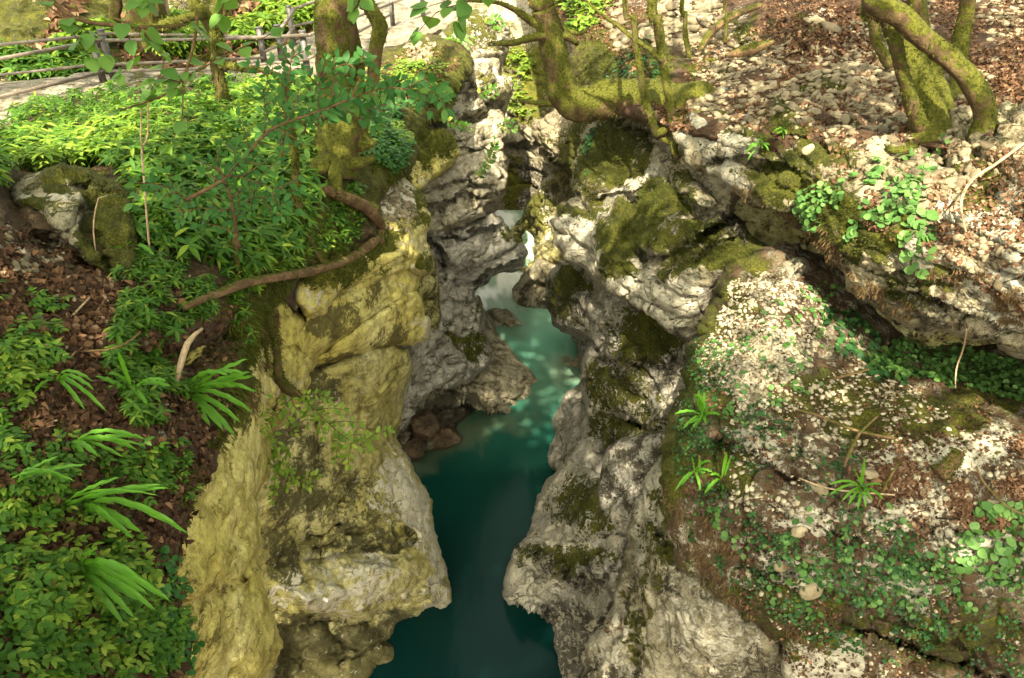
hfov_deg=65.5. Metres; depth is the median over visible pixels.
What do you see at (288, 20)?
railing
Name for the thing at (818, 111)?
stone
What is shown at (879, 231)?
moss
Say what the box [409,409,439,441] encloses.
wet boulder
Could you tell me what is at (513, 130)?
leafy twig
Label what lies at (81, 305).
fallen stick
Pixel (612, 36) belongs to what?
stone
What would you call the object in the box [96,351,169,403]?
strap fern
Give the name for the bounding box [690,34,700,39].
stone
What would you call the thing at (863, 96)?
stone
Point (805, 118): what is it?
stone
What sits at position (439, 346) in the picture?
rock
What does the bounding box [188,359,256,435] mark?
strap fern
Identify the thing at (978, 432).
rock
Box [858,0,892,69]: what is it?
tree
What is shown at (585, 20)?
herb patch
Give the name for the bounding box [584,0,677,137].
tree
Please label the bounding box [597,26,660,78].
ivy
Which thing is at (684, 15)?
tree
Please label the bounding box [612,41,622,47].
stone
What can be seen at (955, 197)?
stone
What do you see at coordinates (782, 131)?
strap fern
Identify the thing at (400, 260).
ledge
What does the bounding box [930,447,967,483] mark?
rock
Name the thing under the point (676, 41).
stone
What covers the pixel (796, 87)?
stone
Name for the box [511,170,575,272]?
waterfall rock
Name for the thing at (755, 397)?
rock
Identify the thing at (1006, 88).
dead leaves
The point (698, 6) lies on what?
stone
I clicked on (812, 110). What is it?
stone
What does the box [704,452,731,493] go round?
strap fern
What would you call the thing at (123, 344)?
fallen stick
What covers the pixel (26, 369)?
herb patch
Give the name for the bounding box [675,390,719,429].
strap fern
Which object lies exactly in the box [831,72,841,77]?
stone
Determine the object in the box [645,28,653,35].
stone
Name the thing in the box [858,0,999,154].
tree
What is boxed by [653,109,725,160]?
exposed roots
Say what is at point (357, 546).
wall
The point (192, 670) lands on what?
creeper
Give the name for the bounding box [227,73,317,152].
herb bed
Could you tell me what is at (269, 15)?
herb bed
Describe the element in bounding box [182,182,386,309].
fallen branch
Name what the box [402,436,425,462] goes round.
wet boulder
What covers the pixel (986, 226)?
dead leaves
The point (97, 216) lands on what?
moss
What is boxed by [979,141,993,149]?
stone
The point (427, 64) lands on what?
dead leaves
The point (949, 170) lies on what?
stone
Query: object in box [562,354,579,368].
river boulder
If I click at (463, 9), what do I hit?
overhanging branch
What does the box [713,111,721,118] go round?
stone
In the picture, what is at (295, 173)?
leaning stem
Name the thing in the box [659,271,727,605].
hanging moss
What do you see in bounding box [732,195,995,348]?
cave wall
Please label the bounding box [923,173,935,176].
stone
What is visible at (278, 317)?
root fibres
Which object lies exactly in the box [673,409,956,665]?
ivy
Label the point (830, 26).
rock
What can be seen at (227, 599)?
rock
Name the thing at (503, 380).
rock spur
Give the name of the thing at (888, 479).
fallen stick
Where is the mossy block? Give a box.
[406,128,460,189]
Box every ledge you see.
[302,269,419,371]
[315,291,430,366]
[337,249,420,294]
[672,102,1023,359]
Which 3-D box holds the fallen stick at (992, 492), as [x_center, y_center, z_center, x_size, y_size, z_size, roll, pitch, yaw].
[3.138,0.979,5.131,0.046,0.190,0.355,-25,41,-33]
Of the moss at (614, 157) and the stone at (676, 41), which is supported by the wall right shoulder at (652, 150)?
the moss at (614, 157)
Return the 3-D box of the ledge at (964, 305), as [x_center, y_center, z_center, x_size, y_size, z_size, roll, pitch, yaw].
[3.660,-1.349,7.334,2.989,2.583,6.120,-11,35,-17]
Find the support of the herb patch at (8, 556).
on the bank
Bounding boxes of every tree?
[109,0,122,22]
[129,0,172,60]
[130,0,280,106]
[148,4,160,24]
[164,0,169,15]
[306,0,375,199]
[357,0,389,153]
[463,0,716,135]
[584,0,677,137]
[621,0,660,136]
[678,0,716,61]
[722,0,727,44]
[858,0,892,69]
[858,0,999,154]
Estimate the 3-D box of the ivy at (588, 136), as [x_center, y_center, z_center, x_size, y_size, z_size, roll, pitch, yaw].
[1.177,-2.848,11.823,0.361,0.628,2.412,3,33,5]
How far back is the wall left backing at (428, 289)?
11.47 m
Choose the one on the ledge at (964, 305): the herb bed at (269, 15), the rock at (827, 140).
the rock at (827, 140)
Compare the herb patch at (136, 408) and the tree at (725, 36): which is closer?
the herb patch at (136, 408)
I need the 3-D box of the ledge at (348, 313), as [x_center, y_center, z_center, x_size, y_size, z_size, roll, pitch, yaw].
[-1.642,-0.409,8.793,0.850,1.474,3.260,12,35,18]
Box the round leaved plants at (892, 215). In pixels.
[792,133,950,248]
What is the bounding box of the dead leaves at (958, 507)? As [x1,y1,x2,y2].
[843,428,1023,538]
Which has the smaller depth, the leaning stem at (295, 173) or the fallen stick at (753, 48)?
the leaning stem at (295, 173)
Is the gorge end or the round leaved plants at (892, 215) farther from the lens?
the gorge end
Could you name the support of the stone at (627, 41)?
on the slope
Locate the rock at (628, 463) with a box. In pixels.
[597,430,662,591]
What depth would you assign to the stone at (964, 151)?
5.92 m
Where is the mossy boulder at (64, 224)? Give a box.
[11,162,137,279]
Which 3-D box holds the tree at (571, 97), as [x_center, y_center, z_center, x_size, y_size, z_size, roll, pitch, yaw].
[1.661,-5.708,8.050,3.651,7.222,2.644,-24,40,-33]
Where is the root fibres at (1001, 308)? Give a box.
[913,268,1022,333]
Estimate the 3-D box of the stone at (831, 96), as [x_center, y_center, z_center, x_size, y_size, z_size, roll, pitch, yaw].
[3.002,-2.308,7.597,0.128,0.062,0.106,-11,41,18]
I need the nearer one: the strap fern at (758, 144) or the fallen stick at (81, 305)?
the fallen stick at (81, 305)
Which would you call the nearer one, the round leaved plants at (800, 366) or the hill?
the round leaved plants at (800, 366)
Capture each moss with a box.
[9,36,473,621]
[23,163,138,280]
[210,227,350,446]
[231,301,288,429]
[300,190,433,291]
[366,51,467,188]
[410,128,459,181]
[446,227,521,362]
[519,265,680,573]
[556,173,764,312]
[571,4,846,137]
[571,118,678,205]
[628,489,679,648]
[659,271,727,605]
[660,255,1023,675]
[729,111,1021,315]
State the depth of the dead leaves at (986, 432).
5.66 m
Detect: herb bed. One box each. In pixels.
[0,38,120,81]
[0,73,329,275]
[0,119,22,188]
[6,105,179,171]
[46,0,313,59]
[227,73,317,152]
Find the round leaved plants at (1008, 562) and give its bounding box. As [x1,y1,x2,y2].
[951,500,1023,578]
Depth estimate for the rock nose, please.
8.60 m
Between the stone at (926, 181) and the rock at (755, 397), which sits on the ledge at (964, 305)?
the stone at (926, 181)
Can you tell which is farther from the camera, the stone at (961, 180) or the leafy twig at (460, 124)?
the leafy twig at (460, 124)
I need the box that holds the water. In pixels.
[368,210,612,677]
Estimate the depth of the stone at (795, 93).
7.98 m
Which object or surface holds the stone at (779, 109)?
on the slope
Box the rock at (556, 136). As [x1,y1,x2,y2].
[531,109,598,187]
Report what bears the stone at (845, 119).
on the ledge at (964, 305)
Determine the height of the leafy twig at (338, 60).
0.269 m
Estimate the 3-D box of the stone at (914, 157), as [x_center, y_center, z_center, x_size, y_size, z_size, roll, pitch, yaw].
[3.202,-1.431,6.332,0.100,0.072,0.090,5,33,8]
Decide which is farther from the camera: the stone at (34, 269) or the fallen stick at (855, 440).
the fallen stick at (855, 440)
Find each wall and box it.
[256,346,451,677]
[424,212,527,388]
[502,260,700,677]
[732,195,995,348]
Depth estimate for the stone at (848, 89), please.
7.71 m
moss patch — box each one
[594,181,734,266]
[753,167,860,242]
[820,386,1012,432]
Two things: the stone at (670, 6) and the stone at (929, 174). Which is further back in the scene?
the stone at (670, 6)
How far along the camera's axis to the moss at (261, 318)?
5.46 m
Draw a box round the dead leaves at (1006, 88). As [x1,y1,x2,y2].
[582,0,1023,154]
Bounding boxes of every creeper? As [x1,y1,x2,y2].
[153,545,204,675]
[175,566,195,677]
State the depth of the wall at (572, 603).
10.62 m
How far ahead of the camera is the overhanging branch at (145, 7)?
3.94 m
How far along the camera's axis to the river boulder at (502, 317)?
17.08 m
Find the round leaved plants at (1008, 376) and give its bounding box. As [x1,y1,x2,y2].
[868,334,1023,402]
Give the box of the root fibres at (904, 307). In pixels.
[731,183,923,331]
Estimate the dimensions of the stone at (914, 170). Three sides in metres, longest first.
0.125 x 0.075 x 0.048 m
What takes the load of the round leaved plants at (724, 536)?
on the slab
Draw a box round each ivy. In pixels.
[580,126,598,174]
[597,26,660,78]
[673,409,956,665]
[674,335,777,452]
[881,544,1023,677]
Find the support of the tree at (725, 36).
on the slope
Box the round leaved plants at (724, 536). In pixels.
[707,502,1023,621]
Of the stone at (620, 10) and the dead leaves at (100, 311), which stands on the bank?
the dead leaves at (100, 311)
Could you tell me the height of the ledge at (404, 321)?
1.744 m
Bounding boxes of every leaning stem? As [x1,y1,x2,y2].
[228,197,242,274]
[280,80,329,264]
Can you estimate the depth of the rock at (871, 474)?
5.26 m
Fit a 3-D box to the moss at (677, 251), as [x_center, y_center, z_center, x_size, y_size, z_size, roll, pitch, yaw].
[1.484,-1.380,9.584,1.024,1.813,5.022,-10,34,-15]
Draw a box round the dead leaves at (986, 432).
[685,275,1018,677]
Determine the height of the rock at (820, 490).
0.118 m
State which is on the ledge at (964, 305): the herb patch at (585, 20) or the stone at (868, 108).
the stone at (868, 108)
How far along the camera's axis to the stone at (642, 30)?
11.55 m
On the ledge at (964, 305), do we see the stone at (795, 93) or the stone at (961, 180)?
the stone at (961, 180)
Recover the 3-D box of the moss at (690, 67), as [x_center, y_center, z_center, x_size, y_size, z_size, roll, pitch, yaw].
[2.862,-3.348,9.748,7.538,1.484,4.875,27,42,35]
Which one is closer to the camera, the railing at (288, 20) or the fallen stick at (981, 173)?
the fallen stick at (981, 173)
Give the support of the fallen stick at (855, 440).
on the slab
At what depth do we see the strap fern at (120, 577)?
3.23 m
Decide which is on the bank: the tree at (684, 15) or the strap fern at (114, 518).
the strap fern at (114, 518)
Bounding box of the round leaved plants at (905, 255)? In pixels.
[897,207,938,283]
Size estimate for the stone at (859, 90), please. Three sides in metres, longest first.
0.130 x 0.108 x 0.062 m
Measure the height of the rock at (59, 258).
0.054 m
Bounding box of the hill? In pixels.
[0,0,532,100]
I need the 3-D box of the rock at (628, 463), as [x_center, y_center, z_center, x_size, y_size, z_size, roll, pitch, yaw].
[1.728,2.116,9.453,1.283,2.426,2.307,0,33,0]
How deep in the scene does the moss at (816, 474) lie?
5.75 m
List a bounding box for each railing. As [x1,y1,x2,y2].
[0,0,314,78]
[0,0,424,98]
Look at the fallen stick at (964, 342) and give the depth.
5.89 m
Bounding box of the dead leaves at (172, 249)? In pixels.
[12,88,316,275]
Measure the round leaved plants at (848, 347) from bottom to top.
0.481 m
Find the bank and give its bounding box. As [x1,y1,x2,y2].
[0,33,473,677]
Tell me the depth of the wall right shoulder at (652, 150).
10.42 m
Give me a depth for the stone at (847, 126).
6.99 m
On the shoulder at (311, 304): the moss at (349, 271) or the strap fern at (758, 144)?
the moss at (349, 271)
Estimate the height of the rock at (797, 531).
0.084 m
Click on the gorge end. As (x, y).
(529, 171)
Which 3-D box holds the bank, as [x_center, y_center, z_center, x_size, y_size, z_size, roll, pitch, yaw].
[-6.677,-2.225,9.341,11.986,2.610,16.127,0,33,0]
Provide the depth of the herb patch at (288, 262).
6.09 m
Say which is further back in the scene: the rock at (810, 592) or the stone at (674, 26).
the stone at (674, 26)
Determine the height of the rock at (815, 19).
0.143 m
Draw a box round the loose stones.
[4,0,1023,434]
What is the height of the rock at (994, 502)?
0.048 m
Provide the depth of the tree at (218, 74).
8.88 m
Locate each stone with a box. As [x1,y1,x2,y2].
[20,260,32,268]
[22,255,29,261]
[31,267,39,273]
[610,34,617,39]
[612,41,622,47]
[613,8,622,14]
[617,15,627,24]
[622,39,630,44]
[637,23,645,28]
[638,27,645,35]
[643,36,654,42]
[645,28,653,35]
[658,7,667,12]
[663,18,677,21]
[665,1,677,10]
[670,22,682,30]
[673,38,683,44]
[677,31,689,38]
[684,3,691,10]
[687,17,697,24]
[688,25,699,32]
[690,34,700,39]
[693,3,707,9]
[698,7,708,12]
[706,0,717,3]
[712,3,722,8]
[713,15,724,20]
[713,33,723,39]
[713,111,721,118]
[733,104,743,108]
[766,110,776,115]
[774,106,784,112]
[788,104,801,111]
[790,84,800,91]
[791,91,800,96]
[801,116,814,121]
[807,108,817,112]
[808,82,821,86]
[810,71,822,76]
[813,108,820,114]
[814,125,824,131]
[819,93,833,99]
[829,111,841,116]
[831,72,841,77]
[841,114,849,124]
[841,125,855,128]
[844,87,852,92]
[846,83,859,89]
[854,88,867,93]
[860,93,873,99]
[864,105,878,111]
[866,125,879,128]
[868,106,876,113]
[877,72,891,76]
[877,126,889,132]
[883,97,893,103]
[887,135,900,142]
[887,172,902,177]
[892,171,905,178]
[893,142,903,146]
[901,160,917,164]
[906,162,915,166]
[909,155,918,159]
[911,167,920,174]
[915,159,924,163]
[922,178,932,184]
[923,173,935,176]
[931,169,940,175]
[940,168,955,174]
[943,177,956,183]
[952,192,959,201]
[955,182,963,187]
[956,178,966,183]
[958,146,971,157]
[964,166,976,172]
[969,168,980,178]
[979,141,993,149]
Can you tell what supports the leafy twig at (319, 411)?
attached to the wall at (357, 546)
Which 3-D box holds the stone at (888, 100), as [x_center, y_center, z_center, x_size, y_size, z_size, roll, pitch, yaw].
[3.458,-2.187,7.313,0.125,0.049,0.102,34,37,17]
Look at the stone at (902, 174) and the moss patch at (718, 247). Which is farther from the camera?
the moss patch at (718, 247)
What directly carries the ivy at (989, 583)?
attached to the slab
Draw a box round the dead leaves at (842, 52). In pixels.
[776,0,879,62]
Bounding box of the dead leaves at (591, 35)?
[528,0,622,42]
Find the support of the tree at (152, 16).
on the bank
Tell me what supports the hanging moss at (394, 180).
attached to the bank
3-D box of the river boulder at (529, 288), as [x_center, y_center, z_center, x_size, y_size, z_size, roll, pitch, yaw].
[0.581,-1.205,17.764,1.094,1.820,2.098,-22,39,-30]
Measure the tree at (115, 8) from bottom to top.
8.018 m
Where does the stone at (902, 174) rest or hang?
on the ledge at (964, 305)
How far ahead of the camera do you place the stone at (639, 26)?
11.86 m
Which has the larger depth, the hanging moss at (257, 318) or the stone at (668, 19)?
the stone at (668, 19)
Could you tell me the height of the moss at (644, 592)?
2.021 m
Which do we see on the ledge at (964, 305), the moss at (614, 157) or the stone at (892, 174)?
the stone at (892, 174)
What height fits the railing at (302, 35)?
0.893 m
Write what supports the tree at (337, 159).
on the bank
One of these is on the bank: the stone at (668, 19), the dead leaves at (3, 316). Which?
the dead leaves at (3, 316)
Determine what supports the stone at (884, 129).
on the slope
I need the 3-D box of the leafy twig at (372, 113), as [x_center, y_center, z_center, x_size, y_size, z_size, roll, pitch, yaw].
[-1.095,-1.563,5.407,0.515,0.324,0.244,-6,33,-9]
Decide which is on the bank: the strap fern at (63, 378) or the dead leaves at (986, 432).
the strap fern at (63, 378)
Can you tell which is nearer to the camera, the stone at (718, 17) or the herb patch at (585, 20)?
the stone at (718, 17)
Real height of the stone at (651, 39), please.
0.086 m
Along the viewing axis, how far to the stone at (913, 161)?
6.21 m
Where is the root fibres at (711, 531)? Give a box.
[660,485,806,643]
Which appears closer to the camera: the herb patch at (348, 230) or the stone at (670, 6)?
the herb patch at (348, 230)
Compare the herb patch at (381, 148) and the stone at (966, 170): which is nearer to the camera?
the stone at (966, 170)
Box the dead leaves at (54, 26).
[0,0,313,80]
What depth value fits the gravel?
6.13 m
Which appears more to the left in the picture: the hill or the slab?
the hill
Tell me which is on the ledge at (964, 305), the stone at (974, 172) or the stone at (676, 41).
the stone at (974, 172)
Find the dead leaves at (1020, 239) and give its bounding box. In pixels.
[1015,237,1023,263]
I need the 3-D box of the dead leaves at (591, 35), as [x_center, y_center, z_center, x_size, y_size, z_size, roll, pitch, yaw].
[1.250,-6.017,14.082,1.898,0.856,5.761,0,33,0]
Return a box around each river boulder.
[485,308,521,326]
[512,259,555,308]
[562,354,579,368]
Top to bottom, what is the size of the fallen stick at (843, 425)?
0.068 m
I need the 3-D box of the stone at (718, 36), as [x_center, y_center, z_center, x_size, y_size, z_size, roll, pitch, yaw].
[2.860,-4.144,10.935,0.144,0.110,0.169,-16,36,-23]
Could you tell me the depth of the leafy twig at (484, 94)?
12.90 m
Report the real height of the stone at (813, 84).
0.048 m
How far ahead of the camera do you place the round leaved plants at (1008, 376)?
6.74 m
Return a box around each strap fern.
[9,457,85,485]
[31,369,105,410]
[58,548,171,624]
[59,477,170,506]
[70,428,144,459]
[75,497,187,537]
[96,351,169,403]
[116,241,154,255]
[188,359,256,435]
[445,34,475,50]
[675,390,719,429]
[675,457,711,490]
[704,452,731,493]
[745,137,769,159]
[772,122,789,138]
[830,458,882,508]
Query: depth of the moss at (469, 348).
13.55 m
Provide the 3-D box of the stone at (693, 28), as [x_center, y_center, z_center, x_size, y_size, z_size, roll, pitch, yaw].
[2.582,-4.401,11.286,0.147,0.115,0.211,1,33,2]
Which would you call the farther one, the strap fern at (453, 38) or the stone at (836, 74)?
the strap fern at (453, 38)
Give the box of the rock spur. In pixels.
[397,295,538,450]
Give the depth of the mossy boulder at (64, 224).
5.24 m
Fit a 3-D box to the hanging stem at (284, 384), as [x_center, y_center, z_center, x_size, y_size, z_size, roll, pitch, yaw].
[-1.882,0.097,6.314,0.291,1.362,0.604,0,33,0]
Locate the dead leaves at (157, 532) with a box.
[0,223,241,677]
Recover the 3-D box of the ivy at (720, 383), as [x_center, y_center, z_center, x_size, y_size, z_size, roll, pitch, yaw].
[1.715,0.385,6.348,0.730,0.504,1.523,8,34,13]
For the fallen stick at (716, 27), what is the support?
on the slope
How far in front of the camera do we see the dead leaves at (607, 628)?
7.61 m
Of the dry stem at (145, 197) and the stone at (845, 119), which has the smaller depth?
the dry stem at (145, 197)
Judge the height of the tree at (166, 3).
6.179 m
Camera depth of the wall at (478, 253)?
13.44 m
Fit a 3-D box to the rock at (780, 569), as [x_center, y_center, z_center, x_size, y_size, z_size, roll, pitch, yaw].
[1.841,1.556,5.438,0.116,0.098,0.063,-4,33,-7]
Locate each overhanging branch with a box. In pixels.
[38,0,204,86]
[48,0,284,154]
[125,0,373,33]
[408,0,493,45]
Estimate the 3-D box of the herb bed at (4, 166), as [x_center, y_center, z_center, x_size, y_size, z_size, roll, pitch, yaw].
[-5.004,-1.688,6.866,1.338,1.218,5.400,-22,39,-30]
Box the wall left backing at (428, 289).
[294,252,440,329]
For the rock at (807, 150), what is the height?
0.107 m
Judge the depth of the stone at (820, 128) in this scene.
7.15 m
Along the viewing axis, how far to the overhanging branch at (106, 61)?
4.05 m
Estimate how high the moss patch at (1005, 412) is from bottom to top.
0.336 m
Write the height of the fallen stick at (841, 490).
0.068 m
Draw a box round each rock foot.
[547,384,589,470]
[571,336,586,378]
[581,455,782,677]
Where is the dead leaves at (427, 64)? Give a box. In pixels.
[365,42,459,109]
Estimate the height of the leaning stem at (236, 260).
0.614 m
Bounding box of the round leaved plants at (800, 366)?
[688,281,876,426]
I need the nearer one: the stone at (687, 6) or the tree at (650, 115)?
the tree at (650, 115)
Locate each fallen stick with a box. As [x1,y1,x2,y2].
[70,296,90,317]
[78,331,140,351]
[694,2,761,52]
[725,39,774,57]
[797,408,897,439]
[799,477,894,495]
[832,368,869,379]
[843,415,878,466]
[877,461,900,506]
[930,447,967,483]
[955,328,967,387]
[959,142,1023,230]
[975,466,1023,514]
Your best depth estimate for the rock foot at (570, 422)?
13.39 m
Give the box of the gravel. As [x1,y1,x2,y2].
[675,271,1023,677]
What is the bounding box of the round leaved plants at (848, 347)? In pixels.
[823,305,908,385]
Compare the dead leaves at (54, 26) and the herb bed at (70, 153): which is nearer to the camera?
the herb bed at (70, 153)
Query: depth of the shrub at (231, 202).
5.00 m
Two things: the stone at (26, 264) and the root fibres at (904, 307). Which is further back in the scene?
the root fibres at (904, 307)
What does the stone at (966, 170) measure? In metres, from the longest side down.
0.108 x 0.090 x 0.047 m
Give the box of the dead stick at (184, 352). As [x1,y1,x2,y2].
[175,327,203,381]
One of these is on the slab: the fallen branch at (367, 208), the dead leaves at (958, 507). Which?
the dead leaves at (958, 507)
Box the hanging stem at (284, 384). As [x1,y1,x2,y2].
[257,291,302,416]
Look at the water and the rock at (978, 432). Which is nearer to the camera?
the rock at (978, 432)
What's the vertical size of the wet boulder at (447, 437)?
0.825 m
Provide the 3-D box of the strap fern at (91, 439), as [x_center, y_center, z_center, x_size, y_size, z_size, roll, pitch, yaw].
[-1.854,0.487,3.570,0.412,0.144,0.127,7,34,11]
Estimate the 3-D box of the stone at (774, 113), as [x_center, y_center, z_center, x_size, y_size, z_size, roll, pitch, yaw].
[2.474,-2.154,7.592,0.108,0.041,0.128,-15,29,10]
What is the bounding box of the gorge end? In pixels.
[499,21,570,209]
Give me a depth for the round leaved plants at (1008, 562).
5.10 m
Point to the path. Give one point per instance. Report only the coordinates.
(401, 31)
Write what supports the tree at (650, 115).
on the slope
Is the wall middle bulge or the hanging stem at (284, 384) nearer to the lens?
the hanging stem at (284, 384)
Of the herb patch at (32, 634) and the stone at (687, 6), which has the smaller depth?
the herb patch at (32, 634)
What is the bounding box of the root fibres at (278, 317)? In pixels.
[228,305,283,434]
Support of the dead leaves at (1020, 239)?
on the ledge at (964, 305)
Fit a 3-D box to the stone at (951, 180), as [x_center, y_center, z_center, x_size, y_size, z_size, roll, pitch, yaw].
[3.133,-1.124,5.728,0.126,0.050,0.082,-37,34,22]
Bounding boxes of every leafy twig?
[260,387,394,505]
[311,85,388,136]
[315,63,455,123]
[317,46,376,84]
[446,116,499,179]
[477,83,499,100]
[484,13,505,30]
[497,117,517,133]
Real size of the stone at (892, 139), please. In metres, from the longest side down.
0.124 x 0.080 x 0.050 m
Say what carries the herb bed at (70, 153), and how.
on the bank
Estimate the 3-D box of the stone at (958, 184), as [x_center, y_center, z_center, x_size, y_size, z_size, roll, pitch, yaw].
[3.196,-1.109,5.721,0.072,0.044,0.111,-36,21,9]
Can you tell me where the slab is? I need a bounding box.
[659,241,1023,677]
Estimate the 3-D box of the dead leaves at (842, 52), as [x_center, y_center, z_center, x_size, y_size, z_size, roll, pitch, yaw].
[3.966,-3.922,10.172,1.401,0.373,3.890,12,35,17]
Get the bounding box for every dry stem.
[93,195,106,249]
[138,95,150,247]
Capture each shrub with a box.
[123,75,365,217]
[162,138,298,248]
[238,39,337,162]
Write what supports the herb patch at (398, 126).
on the bank
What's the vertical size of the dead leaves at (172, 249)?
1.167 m
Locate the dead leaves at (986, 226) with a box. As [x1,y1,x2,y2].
[784,130,1023,319]
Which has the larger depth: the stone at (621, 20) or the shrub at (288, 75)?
the stone at (621, 20)
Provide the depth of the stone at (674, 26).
11.45 m
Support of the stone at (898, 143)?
on the ledge at (964, 305)
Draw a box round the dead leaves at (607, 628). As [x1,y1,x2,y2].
[597,617,622,633]
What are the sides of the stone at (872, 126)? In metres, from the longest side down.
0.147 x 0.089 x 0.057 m
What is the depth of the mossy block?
11.27 m
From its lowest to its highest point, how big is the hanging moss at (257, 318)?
0.776 m
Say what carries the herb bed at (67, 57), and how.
on the hill
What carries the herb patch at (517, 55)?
on the gorge end
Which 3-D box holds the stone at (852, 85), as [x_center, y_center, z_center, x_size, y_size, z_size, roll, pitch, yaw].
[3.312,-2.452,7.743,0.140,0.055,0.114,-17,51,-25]
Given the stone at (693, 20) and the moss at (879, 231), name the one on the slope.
the stone at (693, 20)
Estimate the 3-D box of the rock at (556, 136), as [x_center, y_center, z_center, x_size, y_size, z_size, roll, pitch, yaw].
[1.238,-3.708,15.416,1.240,3.053,7.965,-6,33,-9]
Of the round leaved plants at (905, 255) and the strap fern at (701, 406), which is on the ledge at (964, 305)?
the round leaved plants at (905, 255)
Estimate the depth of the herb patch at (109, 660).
3.23 m
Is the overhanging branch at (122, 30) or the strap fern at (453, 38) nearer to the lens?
the overhanging branch at (122, 30)
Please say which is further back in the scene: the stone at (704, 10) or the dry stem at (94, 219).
the stone at (704, 10)
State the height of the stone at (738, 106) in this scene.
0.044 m
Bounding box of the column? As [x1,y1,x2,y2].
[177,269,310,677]
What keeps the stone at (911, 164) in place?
on the ledge at (964, 305)
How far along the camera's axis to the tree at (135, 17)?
14.15 m
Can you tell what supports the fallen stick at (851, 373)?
on the slab
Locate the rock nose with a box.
[549,161,808,337]
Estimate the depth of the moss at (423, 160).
11.50 m
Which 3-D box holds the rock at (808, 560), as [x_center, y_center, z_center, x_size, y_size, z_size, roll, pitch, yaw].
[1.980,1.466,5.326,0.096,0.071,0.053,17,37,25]
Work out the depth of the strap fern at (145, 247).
5.01 m
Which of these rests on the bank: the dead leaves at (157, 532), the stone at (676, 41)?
the dead leaves at (157, 532)
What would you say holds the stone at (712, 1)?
on the slope
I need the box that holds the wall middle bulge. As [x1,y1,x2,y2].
[422,158,507,235]
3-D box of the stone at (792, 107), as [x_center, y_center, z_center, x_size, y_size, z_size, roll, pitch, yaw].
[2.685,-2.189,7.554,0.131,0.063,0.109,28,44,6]
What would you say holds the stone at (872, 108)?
on the slope
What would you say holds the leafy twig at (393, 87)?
attached to the shrub at (288, 75)
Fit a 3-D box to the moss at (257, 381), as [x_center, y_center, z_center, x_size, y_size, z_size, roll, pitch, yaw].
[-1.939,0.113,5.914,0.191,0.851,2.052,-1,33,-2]
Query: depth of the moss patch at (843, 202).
6.41 m
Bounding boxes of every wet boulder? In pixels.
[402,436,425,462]
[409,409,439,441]
[430,426,462,450]
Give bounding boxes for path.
[0,0,456,123]
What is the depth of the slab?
5.68 m
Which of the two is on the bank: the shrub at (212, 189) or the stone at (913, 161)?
the shrub at (212, 189)
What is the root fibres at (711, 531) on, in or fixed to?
attached to the slab
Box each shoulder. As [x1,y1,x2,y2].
[293,177,431,318]
[571,117,736,214]
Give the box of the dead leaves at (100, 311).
[0,265,141,381]
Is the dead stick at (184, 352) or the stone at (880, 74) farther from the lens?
the stone at (880, 74)
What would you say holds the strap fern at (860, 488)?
on the slab
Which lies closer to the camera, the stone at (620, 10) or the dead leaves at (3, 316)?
the dead leaves at (3, 316)
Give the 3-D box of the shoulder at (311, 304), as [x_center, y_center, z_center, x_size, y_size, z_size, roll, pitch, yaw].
[-1.608,-1.149,9.661,1.317,2.141,5.652,4,33,6]
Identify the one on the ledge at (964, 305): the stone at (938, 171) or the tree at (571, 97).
the stone at (938, 171)
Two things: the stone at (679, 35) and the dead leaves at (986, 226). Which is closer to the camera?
the dead leaves at (986, 226)
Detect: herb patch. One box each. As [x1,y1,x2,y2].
[0,279,29,677]
[0,286,203,677]
[0,339,57,407]
[0,495,172,677]
[99,243,259,430]
[227,224,340,295]
[270,175,366,270]
[358,55,451,165]
[362,97,422,173]
[506,48,554,116]
[555,0,613,30]
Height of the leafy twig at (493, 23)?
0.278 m
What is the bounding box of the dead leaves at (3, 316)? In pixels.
[0,229,11,677]
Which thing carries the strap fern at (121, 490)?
on the bank
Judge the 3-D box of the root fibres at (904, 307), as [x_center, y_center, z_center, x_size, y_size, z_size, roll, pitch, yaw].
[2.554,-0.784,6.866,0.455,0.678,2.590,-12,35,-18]
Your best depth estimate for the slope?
9.80 m
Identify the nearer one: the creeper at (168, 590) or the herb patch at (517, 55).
the creeper at (168, 590)
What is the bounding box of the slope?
[528,0,1023,152]
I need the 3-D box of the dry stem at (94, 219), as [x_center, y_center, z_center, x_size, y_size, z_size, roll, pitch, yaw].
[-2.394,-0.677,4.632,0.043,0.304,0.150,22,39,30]
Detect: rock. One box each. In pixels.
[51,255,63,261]
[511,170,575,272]
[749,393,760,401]
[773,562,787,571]
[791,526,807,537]
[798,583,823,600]
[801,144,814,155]
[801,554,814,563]
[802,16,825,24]
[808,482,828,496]
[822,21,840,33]
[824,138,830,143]
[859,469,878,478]
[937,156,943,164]
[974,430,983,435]
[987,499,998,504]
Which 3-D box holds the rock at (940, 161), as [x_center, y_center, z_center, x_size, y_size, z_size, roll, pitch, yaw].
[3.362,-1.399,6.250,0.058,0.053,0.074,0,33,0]

